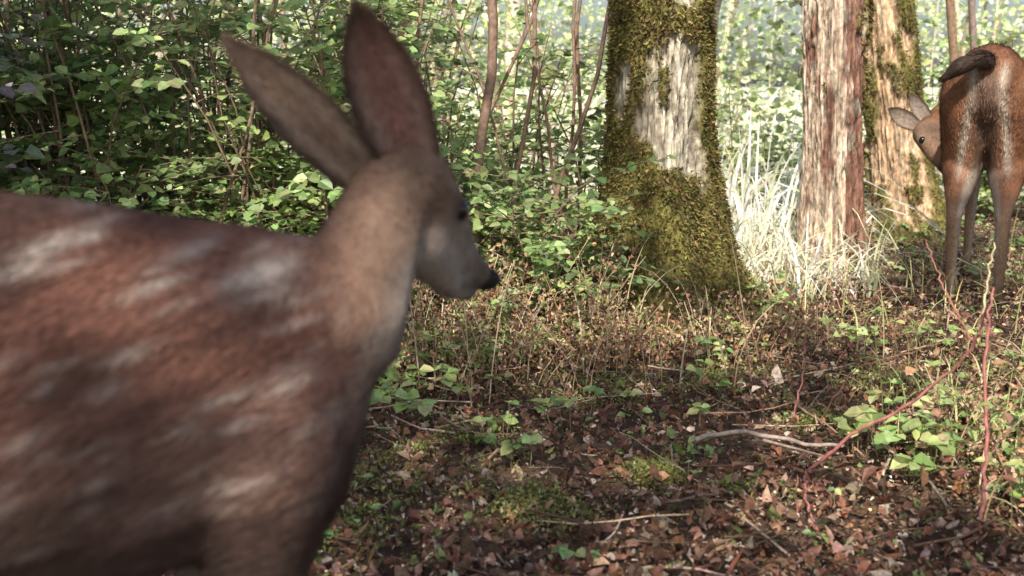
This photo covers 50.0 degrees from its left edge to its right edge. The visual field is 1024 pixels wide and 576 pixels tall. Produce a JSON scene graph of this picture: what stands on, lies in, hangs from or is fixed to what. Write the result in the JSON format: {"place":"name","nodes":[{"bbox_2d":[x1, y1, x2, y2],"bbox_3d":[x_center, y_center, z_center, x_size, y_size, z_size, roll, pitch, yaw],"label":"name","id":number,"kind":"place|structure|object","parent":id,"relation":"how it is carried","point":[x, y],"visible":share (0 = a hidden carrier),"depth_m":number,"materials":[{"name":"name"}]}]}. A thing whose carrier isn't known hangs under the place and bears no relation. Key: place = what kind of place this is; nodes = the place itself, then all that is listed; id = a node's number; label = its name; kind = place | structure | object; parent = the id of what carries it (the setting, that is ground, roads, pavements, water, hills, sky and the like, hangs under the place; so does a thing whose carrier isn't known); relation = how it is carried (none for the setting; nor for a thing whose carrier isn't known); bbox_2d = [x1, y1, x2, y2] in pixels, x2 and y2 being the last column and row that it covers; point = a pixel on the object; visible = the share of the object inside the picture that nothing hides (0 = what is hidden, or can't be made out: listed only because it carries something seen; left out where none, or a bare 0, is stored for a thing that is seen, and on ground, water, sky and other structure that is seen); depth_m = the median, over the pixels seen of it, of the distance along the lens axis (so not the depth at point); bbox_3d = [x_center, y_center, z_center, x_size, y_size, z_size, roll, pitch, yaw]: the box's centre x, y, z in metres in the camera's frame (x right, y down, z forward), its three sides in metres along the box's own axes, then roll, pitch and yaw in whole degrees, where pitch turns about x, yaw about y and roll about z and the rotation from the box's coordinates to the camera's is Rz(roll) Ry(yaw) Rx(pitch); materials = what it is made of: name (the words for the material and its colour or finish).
{"place":"outdoors","nodes":[
{"label":"outdoors","id":0,"kind":"place"},
{"bbox_2d":[0,0,1023,86],"label":"sky","id":1,"kind":"structure","parent":0,"point":[796,64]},
{"bbox_2d":[39,87,1023,575],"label":"ground","id":2,"kind":"structure","parent":0,"point":[683,507],"depth_m":2.43,"materials":[{"name":"soil"}]},
{"bbox_2d":[0,0,165,204],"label":"hazel shrub","id":3,"kind":"object","parent":2,"relation":"on","point":[10,92],"visible":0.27,"depth_m":3.33,"materials":[{"name":"green plant"}]},
{"bbox_2d":[0,0,250,211],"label":"hazel shrub","id":4,"kind":"object","parent":2,"relation":"on","point":[43,135],"visible":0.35,"depth_m":3.57,"materials":[{"name":"green plant"}]},
{"bbox_2d":[0,0,480,282],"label":"snowberry shrub","id":5,"kind":"object","parent":2,"relation":"on","point":[81,78],"visible":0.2,"depth_m":3.50,"materials":[{"name":"green plant"}]},
{"bbox_2d":[0,0,500,575],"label":"fawn","id":6,"kind":"object","parent":2,"relation":"on","point":[190,396],"visible":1,"depth_m":0.84,"materials":[{"name":"fur"}]},
{"bbox_2d":[0,0,522,232],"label":"snowberry shrub","id":7,"kind":"object","parent":2,"relation":"on","point":[187,28],"visible":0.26,"depth_m":3.67,"materials":[{"name":"green plant"}]},
{"bbox_2d":[113,0,474,235],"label":"snowberry shrub","id":8,"kind":"object","parent":2,"relation":"on","point":[233,23],"visible":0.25,"depth_m":3.58,"materials":[{"name":"green plant"}]},
{"bbox_2d":[5,112,699,364],"bbox_3d":[-0.475,-0.205,3.691,2.317,0.766,1.398,0,11,0],"label":"thicket shrub","id":9,"kind":"object","parent":2,"relation":"on","point":[543,255],"visible":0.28,"depth_m":3.50,"materials":[{"name":"green plant"}]},
{"bbox_2d":[149,0,606,210],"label":"thicket shrub","id":10,"kind":"object","parent":2,"relation":"on","point":[439,78],"visible":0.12,"depth_m":6.40,"materials":[{"name":"green plant"}]},
{"bbox_2d":[3,0,1004,316],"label":"background trees","id":11,"kind":"object","parent":2,"relation":"on","point":[489,102],"visible":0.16,"depth_m":3.87,"materials":[{"name":"brown wood"}]},
{"bbox_2d":[405,0,608,296],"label":"snowberry shrub","id":12,"kind":"object","parent":2,"relation":"on","point":[513,141],"visible":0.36,"depth_m":4.18,"materials":[{"name":"green plant"}]},
{"bbox_2d":[0,0,1023,203],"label":"background foliage","id":13,"kind":"object","parent":2,"relation":"on","point":[780,25],"visible":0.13,"depth_m":9.53,"materials":[{"name":"green plant"}]},
{"bbox_2d":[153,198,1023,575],"bbox_3d":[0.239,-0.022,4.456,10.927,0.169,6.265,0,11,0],"label":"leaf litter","id":14,"kind":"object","parent":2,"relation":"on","point":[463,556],"visible":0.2,"depth_m":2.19,"materials":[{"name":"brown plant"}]},
{"bbox_2d":[272,194,1023,544],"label":"dead herbs","id":15,"kind":"object","parent":2,"relation":"on","point":[586,342],"visible":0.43,"depth_m":3.17,"materials":[{"name":"brown plant"}]},
{"bbox_2d":[309,200,1023,575],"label":"ground ivy plants","id":16,"kind":"object","parent":2,"relation":"on","point":[863,416],"visible":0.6,"depth_m":2.50,"materials":[{"name":"green plant"}]},
{"bbox_2d":[566,0,774,342],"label":"mossy maple tree","id":17,"kind":"object","parent":2,"relation":"on","point":[661,63],"visible":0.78,"depth_m":3.67,"materials":[{"name":"green plant"}]},
{"bbox_2d":[384,199,1023,549],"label":"dry grass","id":18,"kind":"structure","parent":2,"relation":"on","point":[990,495],"depth_m":3.07,"materials":[{"name":"brown plant"}]},
{"bbox_2d":[466,241,1021,539],"bbox_3d":[0.452,0.148,2.262,1.240,0.526,0.671,1,11,6],"label":"bramble","id":19,"kind":"object","parent":2,"relation":"on","point":[1009,418],"visible":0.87,"depth_m":2.09,"materials":[{"name":"green plant"}]},
{"bbox_2d":[694,429,842,455],"bbox_3d":[0.555,0.337,2.370,0.323,0.031,0.107,2,11,10],"label":"fallen branch","id":20,"kind":"object","parent":2,"relation":"on","point":[733,432],"visible":0.97,"depth_m":2.39,"materials":[{"name":"brown wood"}]},
{"bbox_2d":[574,86,1006,308],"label":"tall grass","id":21,"kind":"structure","parent":2,"relation":"on","point":[743,214],"depth_m":4.62,"materials":[{"name":"beige plant"}]},
{"bbox_2d":[715,65,867,210],"bbox_3d":[1.479,-0.862,6.571,1.924,0.964,1.909,0,11,0],"label":"huckleberry shrub","id":22,"kind":"object","parent":2,"relation":"on","point":[765,149],"visible":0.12,"depth_m":6.46,"materials":[{"name":"green plant"}]},
{"bbox_2d":[791,0,877,283],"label":"maple tree","id":23,"kind":"object","parent":2,"relation":"on","point":[833,70],"visible":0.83,"depth_m":4.45,"materials":[{"name":"brown plant"}]},
{"bbox_2d":[862,0,963,247],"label":"leaning maple tree","id":24,"kind":"object","parent":2,"relation":"on","point":[893,152],"visible":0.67,"depth_m":5.60,"materials":[{"name":"brown plant"}]},
{"bbox_2d":[862,20,1023,219],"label":"trailside shrub","id":25,"kind":"object","parent":2,"relation":"on","point":[984,189],"visible":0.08,"depth_m":6.93,"materials":[{"name":"green plant"}]},
{"bbox_2d":[888,42,1023,304],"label":"deer","id":26,"kind":"object","parent":2,"relation":"on","point":[968,130],"visible":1,"depth_m":3.90}
]}

